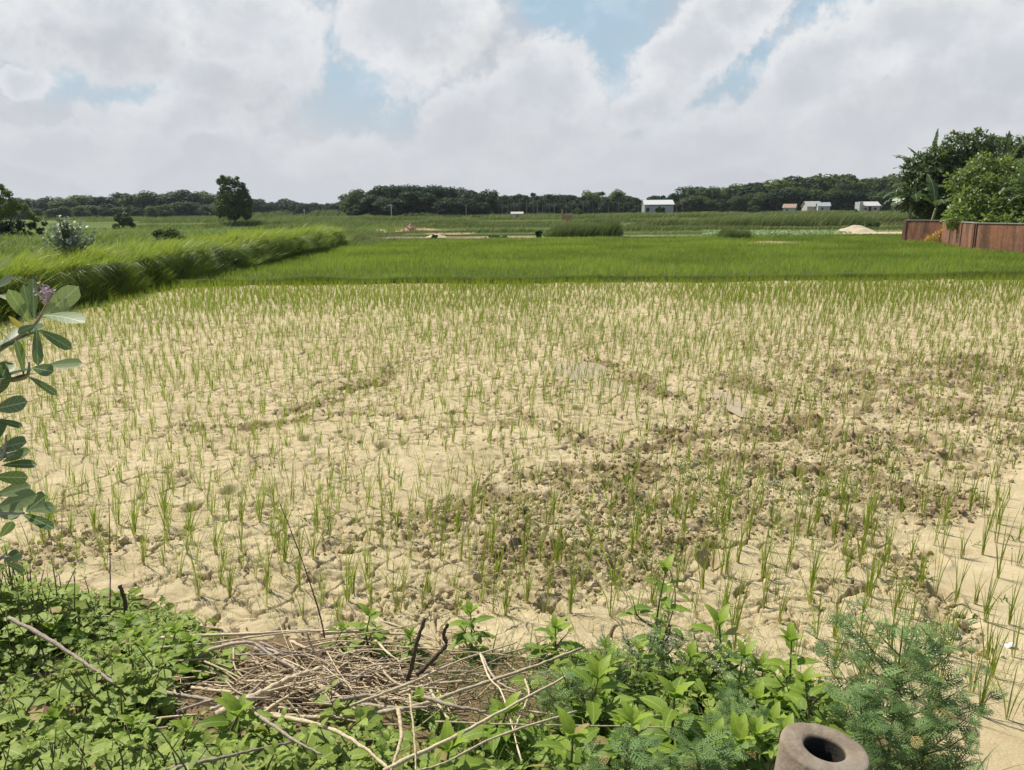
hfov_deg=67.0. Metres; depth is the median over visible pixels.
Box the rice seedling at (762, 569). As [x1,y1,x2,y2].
[758,522,777,577]
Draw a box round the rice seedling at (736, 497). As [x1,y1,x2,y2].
[733,475,744,510]
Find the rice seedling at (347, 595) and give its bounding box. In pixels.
[337,556,359,602]
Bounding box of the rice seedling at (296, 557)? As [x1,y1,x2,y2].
[282,528,314,573]
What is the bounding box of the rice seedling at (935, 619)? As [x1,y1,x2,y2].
[927,605,952,641]
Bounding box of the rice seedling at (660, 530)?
[654,495,667,540]
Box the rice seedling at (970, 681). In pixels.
[959,623,987,693]
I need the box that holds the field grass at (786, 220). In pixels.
[1,209,987,250]
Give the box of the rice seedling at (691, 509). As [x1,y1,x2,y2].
[686,483,707,515]
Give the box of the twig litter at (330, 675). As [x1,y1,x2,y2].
[148,620,578,728]
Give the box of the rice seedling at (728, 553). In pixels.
[713,523,741,574]
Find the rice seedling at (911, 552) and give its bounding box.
[909,526,922,559]
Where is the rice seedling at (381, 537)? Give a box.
[372,511,395,547]
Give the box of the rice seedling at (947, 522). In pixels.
[936,507,955,533]
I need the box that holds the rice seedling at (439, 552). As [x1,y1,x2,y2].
[412,505,462,559]
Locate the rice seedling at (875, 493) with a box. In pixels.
[872,470,884,509]
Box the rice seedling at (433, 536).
[423,517,439,549]
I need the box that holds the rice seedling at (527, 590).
[518,557,539,600]
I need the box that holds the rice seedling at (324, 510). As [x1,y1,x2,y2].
[315,488,329,514]
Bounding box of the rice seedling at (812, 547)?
[811,521,824,550]
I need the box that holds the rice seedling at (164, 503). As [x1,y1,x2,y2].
[151,476,176,517]
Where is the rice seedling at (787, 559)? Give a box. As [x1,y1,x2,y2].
[763,536,808,576]
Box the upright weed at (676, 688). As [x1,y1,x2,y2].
[639,674,707,756]
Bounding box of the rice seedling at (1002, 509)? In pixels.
[994,486,1013,542]
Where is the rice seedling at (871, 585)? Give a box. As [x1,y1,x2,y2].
[855,552,882,604]
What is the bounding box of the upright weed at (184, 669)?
[139,646,197,676]
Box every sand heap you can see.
[834,225,874,232]
[857,232,898,233]
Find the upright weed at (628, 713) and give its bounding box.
[588,699,681,769]
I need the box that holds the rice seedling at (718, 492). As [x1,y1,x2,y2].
[693,462,743,511]
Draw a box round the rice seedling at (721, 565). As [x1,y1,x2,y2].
[714,526,729,574]
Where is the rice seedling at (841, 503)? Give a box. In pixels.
[838,459,858,511]
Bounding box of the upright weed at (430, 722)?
[394,686,457,734]
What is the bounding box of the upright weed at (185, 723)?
[152,716,214,759]
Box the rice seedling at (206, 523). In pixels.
[201,510,210,527]
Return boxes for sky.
[0,0,1023,212]
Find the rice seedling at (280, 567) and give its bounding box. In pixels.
[275,523,289,575]
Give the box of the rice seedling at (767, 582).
[766,547,776,588]
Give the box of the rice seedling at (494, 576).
[466,542,522,593]
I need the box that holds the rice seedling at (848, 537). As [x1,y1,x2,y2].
[843,517,858,551]
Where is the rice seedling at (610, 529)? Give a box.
[607,504,626,541]
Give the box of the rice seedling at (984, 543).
[981,494,1007,554]
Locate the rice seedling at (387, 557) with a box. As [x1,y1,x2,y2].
[381,522,398,569]
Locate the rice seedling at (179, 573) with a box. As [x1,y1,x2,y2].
[165,525,193,577]
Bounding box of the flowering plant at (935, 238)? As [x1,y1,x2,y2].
[925,219,941,242]
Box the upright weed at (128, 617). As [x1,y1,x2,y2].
[100,611,153,652]
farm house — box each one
[801,201,819,210]
[816,202,830,210]
[855,201,880,211]
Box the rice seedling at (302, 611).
[293,581,310,618]
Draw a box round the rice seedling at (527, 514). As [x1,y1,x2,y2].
[524,499,537,522]
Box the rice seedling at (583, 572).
[578,532,593,586]
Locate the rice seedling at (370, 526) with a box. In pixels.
[351,496,385,541]
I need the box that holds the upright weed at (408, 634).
[388,626,432,668]
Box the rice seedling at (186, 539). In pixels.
[179,517,194,553]
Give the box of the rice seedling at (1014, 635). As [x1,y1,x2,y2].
[1011,596,1023,657]
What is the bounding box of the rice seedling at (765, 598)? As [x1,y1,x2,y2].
[759,556,776,607]
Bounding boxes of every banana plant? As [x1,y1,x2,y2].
[881,178,953,219]
[888,129,957,212]
[915,174,966,219]
[993,130,1023,167]
[995,164,1023,204]
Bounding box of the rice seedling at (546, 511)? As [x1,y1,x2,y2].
[521,488,563,525]
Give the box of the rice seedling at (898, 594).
[887,572,904,618]
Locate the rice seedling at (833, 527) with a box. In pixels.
[831,507,857,542]
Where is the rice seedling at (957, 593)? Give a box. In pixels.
[944,534,978,606]
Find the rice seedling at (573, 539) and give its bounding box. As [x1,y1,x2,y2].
[546,519,589,554]
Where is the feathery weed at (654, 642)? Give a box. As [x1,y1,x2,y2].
[613,610,687,688]
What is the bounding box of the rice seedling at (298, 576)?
[283,504,308,589]
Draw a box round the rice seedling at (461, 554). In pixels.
[454,508,470,561]
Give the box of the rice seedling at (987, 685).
[978,631,1021,715]
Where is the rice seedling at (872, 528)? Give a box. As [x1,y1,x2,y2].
[863,497,888,544]
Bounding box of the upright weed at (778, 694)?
[752,686,806,720]
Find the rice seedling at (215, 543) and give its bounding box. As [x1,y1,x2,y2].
[207,496,243,553]
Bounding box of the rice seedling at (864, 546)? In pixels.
[844,521,877,553]
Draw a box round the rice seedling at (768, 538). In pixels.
[732,508,799,561]
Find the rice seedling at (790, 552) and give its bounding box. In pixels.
[788,534,802,562]
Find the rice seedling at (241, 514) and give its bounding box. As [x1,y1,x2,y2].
[233,466,256,521]
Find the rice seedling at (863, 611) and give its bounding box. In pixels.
[832,579,907,640]
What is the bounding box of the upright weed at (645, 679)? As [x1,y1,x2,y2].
[618,639,660,692]
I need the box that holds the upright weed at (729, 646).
[698,640,748,700]
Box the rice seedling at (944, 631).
[934,593,984,656]
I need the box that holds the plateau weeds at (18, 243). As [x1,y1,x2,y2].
[0,222,406,259]
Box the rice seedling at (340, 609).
[326,576,345,619]
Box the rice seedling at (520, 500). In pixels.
[510,488,524,518]
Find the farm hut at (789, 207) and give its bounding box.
[782,204,797,211]
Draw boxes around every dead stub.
[118,584,127,614]
[405,617,425,680]
[415,623,448,676]
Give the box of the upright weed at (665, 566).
[616,553,692,665]
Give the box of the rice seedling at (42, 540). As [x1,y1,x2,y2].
[34,498,58,544]
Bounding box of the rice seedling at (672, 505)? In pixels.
[668,477,686,511]
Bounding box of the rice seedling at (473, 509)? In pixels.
[464,465,489,520]
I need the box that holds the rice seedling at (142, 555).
[135,523,154,563]
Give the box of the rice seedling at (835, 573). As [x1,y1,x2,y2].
[810,550,856,587]
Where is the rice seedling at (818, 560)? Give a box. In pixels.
[810,536,834,578]
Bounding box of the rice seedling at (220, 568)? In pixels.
[212,536,236,583]
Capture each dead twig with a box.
[108,499,110,607]
[236,697,321,754]
[279,502,324,637]
[307,633,342,690]
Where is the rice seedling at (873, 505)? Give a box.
[850,489,884,522]
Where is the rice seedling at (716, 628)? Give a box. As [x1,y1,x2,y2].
[712,584,746,638]
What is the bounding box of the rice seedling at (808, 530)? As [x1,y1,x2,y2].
[804,494,826,537]
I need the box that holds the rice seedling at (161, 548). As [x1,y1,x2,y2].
[157,512,169,565]
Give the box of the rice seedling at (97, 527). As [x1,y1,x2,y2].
[87,487,106,538]
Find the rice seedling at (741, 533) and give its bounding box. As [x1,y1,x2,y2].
[737,517,747,550]
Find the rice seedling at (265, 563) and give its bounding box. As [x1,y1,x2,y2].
[251,530,277,590]
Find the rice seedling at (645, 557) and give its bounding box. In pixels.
[634,518,671,559]
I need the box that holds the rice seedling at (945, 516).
[930,487,954,522]
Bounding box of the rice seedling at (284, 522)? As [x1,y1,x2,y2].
[274,492,303,532]
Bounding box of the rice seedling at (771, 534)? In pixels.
[767,512,777,551]
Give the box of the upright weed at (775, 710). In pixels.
[748,701,786,759]
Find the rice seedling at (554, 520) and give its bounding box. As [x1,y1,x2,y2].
[547,492,566,536]
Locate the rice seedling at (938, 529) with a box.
[933,501,947,544]
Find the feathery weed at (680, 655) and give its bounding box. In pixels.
[664,612,727,674]
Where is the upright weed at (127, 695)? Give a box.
[117,668,176,711]
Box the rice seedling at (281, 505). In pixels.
[276,489,290,522]
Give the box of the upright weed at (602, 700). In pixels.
[575,677,639,728]
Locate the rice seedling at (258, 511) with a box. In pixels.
[251,478,269,522]
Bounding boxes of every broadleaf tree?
[0,184,48,238]
[0,197,25,217]
[17,198,42,214]
[17,211,31,219]
[29,208,44,215]
[35,196,62,211]
[42,209,61,217]
[47,198,81,214]
[52,206,72,217]
[64,195,92,216]
[71,206,91,216]
[78,205,101,216]
[82,196,113,207]
[97,207,111,216]
[103,197,124,209]
[109,192,127,198]
[109,206,133,215]
[116,193,145,213]
[129,207,142,216]
[130,190,165,215]
[143,205,157,216]
[145,194,167,207]
[154,204,174,217]
[165,189,203,204]
[168,201,191,215]
[176,201,203,215]
[193,191,208,215]
[195,203,214,215]
[198,193,221,204]
[207,205,221,215]
[213,174,253,221]
[253,199,265,212]
[259,203,276,212]
[275,198,296,211]
[277,201,291,212]
[286,202,303,213]
[293,204,307,214]
[298,203,315,214]
[310,202,323,210]
[321,203,339,210]
[337,193,351,205]
[339,189,366,214]
[345,204,367,215]
[358,194,383,215]
[364,185,390,215]
[370,187,394,198]
[371,197,405,215]
[381,184,405,216]
[393,191,428,215]
[397,184,426,214]
[410,191,438,215]
[418,184,444,215]
[430,201,452,215]
[431,186,456,215]
[440,197,464,214]
[450,186,468,214]
[455,197,482,214]
[457,190,480,215]
[472,202,491,214]
[477,189,501,214]
[491,204,508,213]
[496,195,517,213]
[507,202,520,211]
[509,194,535,203]
[515,202,538,213]
[529,200,552,212]
[539,194,567,213]
[540,204,558,213]
[553,195,576,204]
[553,203,567,212]
[563,201,587,214]
[578,200,597,212]
[581,190,601,213]
[599,201,619,212]
[600,196,607,213]
[610,189,626,212]
[617,202,636,212]
[624,197,641,205]
[626,206,641,211]
[640,195,664,206]
[668,193,680,200]
[673,201,689,212]
[675,185,707,211]
[680,195,709,211]
[685,187,718,211]
[701,199,722,212]
[707,186,729,202]
[711,199,727,209]
[719,185,735,209]
[727,183,745,212]
[727,195,749,211]
[730,182,773,211]
[743,192,766,210]
[755,179,802,211]
[761,202,773,211]
[764,188,804,211]
[773,175,816,210]
[776,186,811,210]
[795,181,828,191]
[797,192,818,210]
[801,189,830,203]
[804,173,858,190]
[823,188,858,210]
[831,182,867,211]
[836,178,878,209]
[850,189,875,210]
[856,177,888,191]
[860,177,900,210]
[860,191,893,210]
[880,173,903,186]
[882,185,912,208]
[890,127,1023,219]
[940,150,1023,230]
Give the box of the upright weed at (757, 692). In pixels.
[726,679,785,736]
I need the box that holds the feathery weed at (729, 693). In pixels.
[686,684,782,762]
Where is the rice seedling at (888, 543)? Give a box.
[874,525,895,555]
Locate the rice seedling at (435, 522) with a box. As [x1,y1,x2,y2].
[426,496,444,530]
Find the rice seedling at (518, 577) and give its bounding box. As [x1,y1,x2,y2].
[511,536,526,582]
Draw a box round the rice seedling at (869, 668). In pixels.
[857,606,882,672]
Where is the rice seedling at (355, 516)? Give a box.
[346,505,360,523]
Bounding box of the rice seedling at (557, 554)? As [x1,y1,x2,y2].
[548,513,581,562]
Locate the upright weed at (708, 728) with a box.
[679,717,751,769]
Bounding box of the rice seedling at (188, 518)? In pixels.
[178,481,198,529]
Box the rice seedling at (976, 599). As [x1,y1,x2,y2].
[973,568,988,604]
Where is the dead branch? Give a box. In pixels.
[7,616,115,684]
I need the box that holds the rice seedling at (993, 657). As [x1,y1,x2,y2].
[961,614,1013,677]
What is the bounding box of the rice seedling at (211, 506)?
[197,477,218,515]
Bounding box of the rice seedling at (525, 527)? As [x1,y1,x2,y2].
[491,501,551,548]
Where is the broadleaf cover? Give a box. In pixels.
[701,229,851,235]
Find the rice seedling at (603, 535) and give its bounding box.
[595,508,607,551]
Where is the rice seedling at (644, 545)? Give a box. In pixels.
[633,527,649,551]
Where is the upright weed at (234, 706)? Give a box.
[195,690,272,753]
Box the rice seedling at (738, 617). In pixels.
[722,557,757,650]
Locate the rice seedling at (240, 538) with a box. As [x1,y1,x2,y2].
[230,474,249,551]
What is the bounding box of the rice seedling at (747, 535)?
[743,499,756,539]
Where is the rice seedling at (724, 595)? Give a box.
[719,583,733,606]
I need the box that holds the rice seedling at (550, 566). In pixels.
[542,539,556,582]
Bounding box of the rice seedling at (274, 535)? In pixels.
[243,492,290,545]
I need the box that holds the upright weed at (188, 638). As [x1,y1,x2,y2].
[166,631,219,679]
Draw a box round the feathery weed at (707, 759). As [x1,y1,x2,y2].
[633,712,754,769]
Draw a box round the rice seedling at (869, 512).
[858,483,893,529]
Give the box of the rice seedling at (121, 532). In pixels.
[116,506,127,535]
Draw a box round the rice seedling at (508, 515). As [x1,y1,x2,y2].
[485,496,526,533]
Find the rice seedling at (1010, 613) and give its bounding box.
[1008,576,1023,624]
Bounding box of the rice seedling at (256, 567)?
[245,543,260,577]
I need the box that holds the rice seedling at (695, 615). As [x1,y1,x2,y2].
[691,578,704,617]
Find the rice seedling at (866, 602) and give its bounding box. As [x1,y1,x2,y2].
[860,582,884,619]
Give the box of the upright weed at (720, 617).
[684,603,774,682]
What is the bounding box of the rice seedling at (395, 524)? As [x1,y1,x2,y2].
[386,506,405,538]
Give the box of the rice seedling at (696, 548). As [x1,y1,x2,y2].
[694,534,706,559]
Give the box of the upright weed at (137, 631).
[118,624,166,650]
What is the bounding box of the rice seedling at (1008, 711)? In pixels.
[963,636,1023,719]
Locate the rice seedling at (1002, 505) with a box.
[994,482,1014,523]
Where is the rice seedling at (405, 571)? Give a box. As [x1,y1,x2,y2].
[397,551,416,586]
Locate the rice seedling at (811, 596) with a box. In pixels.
[791,560,820,603]
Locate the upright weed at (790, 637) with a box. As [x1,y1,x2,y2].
[749,621,839,722]
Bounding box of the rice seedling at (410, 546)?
[402,520,419,559]
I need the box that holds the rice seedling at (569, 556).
[555,534,583,571]
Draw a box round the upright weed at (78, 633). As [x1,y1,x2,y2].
[31,615,86,652]
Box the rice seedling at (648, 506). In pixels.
[643,477,673,518]
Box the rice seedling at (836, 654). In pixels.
[830,624,851,676]
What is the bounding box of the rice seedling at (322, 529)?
[320,510,328,540]
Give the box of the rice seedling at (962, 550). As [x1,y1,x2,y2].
[959,515,973,558]
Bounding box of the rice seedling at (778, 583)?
[774,561,784,603]
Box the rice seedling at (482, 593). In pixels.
[476,555,499,602]
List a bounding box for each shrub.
[0,258,85,572]
[39,215,95,255]
[112,213,135,228]
[151,228,185,241]
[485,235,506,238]
[535,230,542,237]
[573,208,586,214]
[655,206,664,212]
[747,205,760,212]
[865,222,878,226]
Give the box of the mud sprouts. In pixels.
[0,281,1023,691]
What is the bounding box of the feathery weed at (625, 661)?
[576,622,658,700]
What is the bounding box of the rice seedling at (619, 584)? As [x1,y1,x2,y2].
[599,558,630,599]
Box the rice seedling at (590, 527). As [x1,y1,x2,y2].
[586,516,595,541]
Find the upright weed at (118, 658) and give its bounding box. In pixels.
[105,652,135,687]
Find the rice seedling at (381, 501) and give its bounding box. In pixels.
[377,480,395,521]
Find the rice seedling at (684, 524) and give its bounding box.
[674,510,696,537]
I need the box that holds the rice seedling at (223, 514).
[216,493,233,532]
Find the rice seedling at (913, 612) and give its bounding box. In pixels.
[910,584,926,619]
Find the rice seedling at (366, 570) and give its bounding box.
[361,542,372,574]
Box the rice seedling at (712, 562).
[705,527,723,569]
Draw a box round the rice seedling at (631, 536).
[628,491,655,554]
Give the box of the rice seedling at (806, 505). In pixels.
[798,485,810,518]
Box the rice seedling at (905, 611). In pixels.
[902,591,919,638]
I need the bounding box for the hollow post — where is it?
[774,722,869,769]
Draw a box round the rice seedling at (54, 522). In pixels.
[33,485,58,525]
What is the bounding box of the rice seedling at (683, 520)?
[677,468,697,530]
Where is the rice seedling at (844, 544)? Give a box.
[831,519,853,558]
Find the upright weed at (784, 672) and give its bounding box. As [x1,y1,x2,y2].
[734,665,825,720]
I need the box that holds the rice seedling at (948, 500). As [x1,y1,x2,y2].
[941,481,962,515]
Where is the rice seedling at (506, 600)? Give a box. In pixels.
[497,555,536,616]
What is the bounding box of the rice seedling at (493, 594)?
[480,570,512,613]
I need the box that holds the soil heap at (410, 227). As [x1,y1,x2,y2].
[403,223,416,230]
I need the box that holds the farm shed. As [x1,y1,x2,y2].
[641,200,674,212]
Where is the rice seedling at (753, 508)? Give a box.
[745,475,765,522]
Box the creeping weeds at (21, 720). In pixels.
[0,540,858,769]
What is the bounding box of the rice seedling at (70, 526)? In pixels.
[62,484,85,536]
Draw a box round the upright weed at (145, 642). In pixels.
[127,634,163,678]
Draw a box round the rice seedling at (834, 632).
[827,581,859,638]
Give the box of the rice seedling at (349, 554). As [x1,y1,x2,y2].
[335,527,363,573]
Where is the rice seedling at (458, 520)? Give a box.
[448,490,465,530]
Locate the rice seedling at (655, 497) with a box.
[642,478,671,510]
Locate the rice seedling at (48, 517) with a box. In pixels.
[39,467,59,536]
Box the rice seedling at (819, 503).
[812,459,851,522]
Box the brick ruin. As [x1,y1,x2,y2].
[561,209,570,220]
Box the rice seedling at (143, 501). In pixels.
[138,474,156,515]
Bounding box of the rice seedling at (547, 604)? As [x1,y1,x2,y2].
[531,566,555,610]
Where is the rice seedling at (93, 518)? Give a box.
[80,488,102,527]
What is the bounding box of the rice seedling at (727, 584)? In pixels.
[698,560,739,604]
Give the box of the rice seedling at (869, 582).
[860,534,899,595]
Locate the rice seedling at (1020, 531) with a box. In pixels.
[1017,519,1023,541]
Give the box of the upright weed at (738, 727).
[709,710,778,769]
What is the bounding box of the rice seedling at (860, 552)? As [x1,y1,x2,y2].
[854,499,879,562]
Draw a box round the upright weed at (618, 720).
[589,703,652,766]
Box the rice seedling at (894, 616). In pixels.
[880,583,909,653]
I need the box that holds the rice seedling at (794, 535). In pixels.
[775,486,830,548]
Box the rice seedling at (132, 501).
[127,476,153,527]
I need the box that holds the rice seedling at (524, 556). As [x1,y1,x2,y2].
[513,518,530,570]
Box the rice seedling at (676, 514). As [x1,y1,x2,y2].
[672,489,689,521]
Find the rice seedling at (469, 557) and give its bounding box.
[463,513,478,571]
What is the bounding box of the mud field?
[0,279,1023,769]
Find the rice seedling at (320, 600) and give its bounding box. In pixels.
[308,571,328,605]
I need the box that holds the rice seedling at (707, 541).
[697,526,715,549]
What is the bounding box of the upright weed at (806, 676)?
[751,666,848,735]
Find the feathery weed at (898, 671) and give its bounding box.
[803,597,1007,769]
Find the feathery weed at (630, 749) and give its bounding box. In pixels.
[581,722,674,769]
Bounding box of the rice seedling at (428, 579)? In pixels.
[423,564,439,590]
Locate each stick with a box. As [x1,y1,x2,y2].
[159,741,291,769]
[160,628,357,648]
[160,628,404,638]
[167,690,218,703]
[174,658,209,661]
[176,694,276,712]
[190,684,315,693]
[196,641,292,669]
[197,700,300,712]
[210,697,270,710]
[210,706,386,767]
[213,665,322,715]
[231,676,268,723]
[235,653,327,657]
[246,679,331,682]
[254,645,298,672]
[259,641,337,652]
[260,651,341,653]
[264,684,307,710]
[269,674,355,709]
[270,647,581,720]
[290,640,339,653]
[307,682,363,726]
[309,665,394,696]
[312,670,474,680]
[320,645,543,659]
[321,630,391,656]
[321,668,358,673]
[324,693,391,705]
[325,640,398,658]
[339,657,383,681]
[349,642,517,706]
[355,678,444,693]
[361,702,438,708]
[371,667,430,676]
[377,665,446,689]
[383,676,566,769]
[390,707,403,769]
[399,679,470,694]
[408,693,416,769]
[418,710,576,769]
[419,679,449,720]
[423,695,486,712]
[479,653,521,761]
[481,654,523,694]
[514,679,529,728]
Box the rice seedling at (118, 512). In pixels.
[109,488,123,524]
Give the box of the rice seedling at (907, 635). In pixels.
[889,590,929,696]
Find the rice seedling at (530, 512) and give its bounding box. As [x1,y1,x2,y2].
[520,497,533,539]
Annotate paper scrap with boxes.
[999,642,1015,647]
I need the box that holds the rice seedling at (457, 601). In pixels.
[452,578,464,616]
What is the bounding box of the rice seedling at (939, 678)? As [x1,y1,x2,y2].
[933,630,992,689]
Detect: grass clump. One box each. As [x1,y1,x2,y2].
[543,219,627,236]
[715,228,754,238]
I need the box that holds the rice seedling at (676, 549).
[673,527,690,552]
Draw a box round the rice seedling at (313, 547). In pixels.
[299,508,336,559]
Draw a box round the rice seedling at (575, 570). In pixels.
[566,532,591,597]
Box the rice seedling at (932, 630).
[924,611,945,655]
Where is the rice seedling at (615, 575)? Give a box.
[582,518,649,585]
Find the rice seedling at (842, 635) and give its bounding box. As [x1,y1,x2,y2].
[831,612,865,653]
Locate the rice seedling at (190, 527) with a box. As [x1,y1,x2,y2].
[180,498,204,541]
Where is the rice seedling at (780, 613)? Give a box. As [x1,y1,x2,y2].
[758,573,795,622]
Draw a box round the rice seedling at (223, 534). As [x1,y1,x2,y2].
[217,516,230,545]
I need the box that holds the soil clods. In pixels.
[0,321,1023,680]
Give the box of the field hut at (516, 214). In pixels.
[511,212,523,216]
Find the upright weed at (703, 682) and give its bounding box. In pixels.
[650,640,726,706]
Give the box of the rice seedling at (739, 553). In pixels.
[732,528,746,562]
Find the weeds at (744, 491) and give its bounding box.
[80,293,1023,630]
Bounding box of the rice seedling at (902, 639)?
[875,608,947,663]
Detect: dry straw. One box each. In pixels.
[70,615,230,641]
[301,564,575,642]
[435,721,697,728]
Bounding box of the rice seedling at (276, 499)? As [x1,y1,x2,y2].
[253,476,295,516]
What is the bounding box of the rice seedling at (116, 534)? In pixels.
[110,523,121,545]
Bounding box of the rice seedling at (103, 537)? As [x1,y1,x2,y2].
[89,514,110,556]
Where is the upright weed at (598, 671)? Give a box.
[558,654,638,759]
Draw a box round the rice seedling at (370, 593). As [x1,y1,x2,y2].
[359,556,378,609]
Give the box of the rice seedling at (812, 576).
[809,529,851,592]
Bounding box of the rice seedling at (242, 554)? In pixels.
[224,533,249,567]
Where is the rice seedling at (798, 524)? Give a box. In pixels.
[788,484,809,532]
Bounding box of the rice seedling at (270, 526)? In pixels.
[266,496,279,534]
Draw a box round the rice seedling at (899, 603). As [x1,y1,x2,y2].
[895,567,914,607]
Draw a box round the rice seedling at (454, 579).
[446,557,466,585]
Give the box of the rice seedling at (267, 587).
[262,542,276,606]
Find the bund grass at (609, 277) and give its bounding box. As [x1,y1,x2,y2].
[168,269,1023,285]
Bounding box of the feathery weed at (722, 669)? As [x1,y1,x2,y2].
[702,638,768,709]
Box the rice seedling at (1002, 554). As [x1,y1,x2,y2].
[992,506,1020,577]
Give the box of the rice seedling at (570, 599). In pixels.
[565,551,592,611]
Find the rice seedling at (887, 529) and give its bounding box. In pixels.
[880,518,893,540]
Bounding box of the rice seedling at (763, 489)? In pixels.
[754,469,772,509]
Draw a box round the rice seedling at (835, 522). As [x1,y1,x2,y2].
[827,492,843,533]
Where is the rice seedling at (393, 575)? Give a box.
[366,544,418,596]
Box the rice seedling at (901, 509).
[898,478,910,514]
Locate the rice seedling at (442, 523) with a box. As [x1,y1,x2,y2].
[434,473,454,539]
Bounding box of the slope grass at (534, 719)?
[343,616,1023,769]
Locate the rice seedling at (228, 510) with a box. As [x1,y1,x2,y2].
[221,475,234,519]
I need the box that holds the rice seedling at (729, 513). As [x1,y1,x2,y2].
[726,465,746,518]
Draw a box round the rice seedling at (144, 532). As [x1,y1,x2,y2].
[135,513,153,552]
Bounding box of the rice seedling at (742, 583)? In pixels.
[735,565,752,593]
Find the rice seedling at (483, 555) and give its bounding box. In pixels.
[474,512,493,582]
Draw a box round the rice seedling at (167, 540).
[151,493,177,544]
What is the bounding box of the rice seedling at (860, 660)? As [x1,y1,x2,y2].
[838,622,873,681]
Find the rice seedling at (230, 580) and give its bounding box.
[215,546,247,597]
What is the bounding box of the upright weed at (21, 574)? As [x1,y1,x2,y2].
[14,569,43,614]
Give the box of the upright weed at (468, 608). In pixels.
[449,599,496,662]
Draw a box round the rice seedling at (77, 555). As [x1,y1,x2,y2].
[63,529,81,559]
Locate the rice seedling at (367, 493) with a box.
[363,460,378,513]
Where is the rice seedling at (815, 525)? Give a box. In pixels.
[806,506,821,529]
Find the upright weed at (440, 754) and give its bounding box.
[417,718,492,769]
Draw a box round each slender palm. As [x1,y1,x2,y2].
[522,195,528,213]
[532,195,539,214]
[545,194,551,212]
[580,195,586,209]
[615,192,622,212]
[680,193,686,211]
[688,189,696,195]
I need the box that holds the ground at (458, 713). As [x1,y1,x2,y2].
[0,215,1023,769]
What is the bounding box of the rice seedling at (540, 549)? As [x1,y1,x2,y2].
[535,521,555,562]
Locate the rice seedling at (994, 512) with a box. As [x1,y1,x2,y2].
[981,489,1002,530]
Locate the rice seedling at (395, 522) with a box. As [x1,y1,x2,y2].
[388,489,403,525]
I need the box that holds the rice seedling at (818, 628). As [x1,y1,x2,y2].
[796,569,860,638]
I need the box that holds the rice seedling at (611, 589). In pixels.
[575,533,647,616]
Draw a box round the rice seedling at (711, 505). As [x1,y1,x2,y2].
[707,485,718,516]
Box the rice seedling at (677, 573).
[673,535,706,587]
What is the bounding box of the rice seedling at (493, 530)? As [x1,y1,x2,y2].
[484,488,502,542]
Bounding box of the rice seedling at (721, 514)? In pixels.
[720,492,735,524]
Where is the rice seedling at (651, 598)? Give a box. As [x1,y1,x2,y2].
[648,565,668,604]
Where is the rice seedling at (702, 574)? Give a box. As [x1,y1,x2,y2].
[693,521,713,589]
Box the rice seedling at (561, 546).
[555,528,567,563]
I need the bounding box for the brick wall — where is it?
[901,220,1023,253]
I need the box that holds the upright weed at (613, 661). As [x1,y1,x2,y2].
[584,646,636,714]
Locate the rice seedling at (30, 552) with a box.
[8,518,44,559]
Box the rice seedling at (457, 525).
[449,510,460,538]
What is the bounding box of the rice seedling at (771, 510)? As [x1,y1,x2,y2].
[768,486,786,518]
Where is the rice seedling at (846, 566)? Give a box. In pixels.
[843,537,859,577]
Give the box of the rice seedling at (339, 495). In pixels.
[335,472,351,513]
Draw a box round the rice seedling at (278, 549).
[265,510,288,553]
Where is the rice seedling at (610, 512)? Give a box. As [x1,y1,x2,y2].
[579,453,635,514]
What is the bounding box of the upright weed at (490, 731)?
[460,690,545,761]
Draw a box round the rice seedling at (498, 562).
[488,523,511,572]
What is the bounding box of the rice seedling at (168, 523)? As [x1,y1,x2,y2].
[159,493,177,533]
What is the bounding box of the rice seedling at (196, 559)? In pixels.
[184,518,210,564]
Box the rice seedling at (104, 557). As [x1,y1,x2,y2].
[89,528,114,568]
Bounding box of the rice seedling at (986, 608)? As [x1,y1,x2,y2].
[980,556,1020,621]
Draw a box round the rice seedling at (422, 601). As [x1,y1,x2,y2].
[404,564,438,611]
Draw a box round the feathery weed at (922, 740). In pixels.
[880,677,986,769]
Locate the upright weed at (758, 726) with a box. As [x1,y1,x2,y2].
[734,712,779,769]
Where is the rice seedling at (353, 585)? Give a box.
[340,541,361,593]
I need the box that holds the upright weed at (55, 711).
[29,696,73,740]
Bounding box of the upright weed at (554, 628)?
[521,614,586,669]
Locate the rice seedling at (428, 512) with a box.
[417,483,434,520]
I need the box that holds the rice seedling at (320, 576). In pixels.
[315,557,327,590]
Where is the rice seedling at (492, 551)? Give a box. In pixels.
[482,504,503,557]
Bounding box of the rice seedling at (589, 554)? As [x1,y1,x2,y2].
[586,524,603,558]
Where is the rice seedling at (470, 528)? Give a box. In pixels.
[462,501,480,545]
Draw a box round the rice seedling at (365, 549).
[362,534,371,562]
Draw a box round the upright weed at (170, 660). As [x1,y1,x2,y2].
[143,650,186,680]
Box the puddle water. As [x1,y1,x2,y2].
[557,361,749,417]
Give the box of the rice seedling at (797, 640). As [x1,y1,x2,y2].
[795,613,804,654]
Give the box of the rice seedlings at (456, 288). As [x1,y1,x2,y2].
[0,270,1023,715]
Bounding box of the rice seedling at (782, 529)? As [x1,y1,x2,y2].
[772,514,787,537]
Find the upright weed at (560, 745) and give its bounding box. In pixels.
[521,705,611,769]
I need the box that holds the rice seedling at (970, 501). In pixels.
[969,464,1008,511]
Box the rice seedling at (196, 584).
[178,541,220,595]
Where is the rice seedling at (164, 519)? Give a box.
[137,486,183,526]
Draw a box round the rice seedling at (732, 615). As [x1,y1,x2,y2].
[730,582,746,626]
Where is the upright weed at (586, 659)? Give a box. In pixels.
[574,634,623,690]
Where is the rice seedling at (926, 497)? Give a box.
[920,473,936,518]
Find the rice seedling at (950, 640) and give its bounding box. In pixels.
[927,586,971,655]

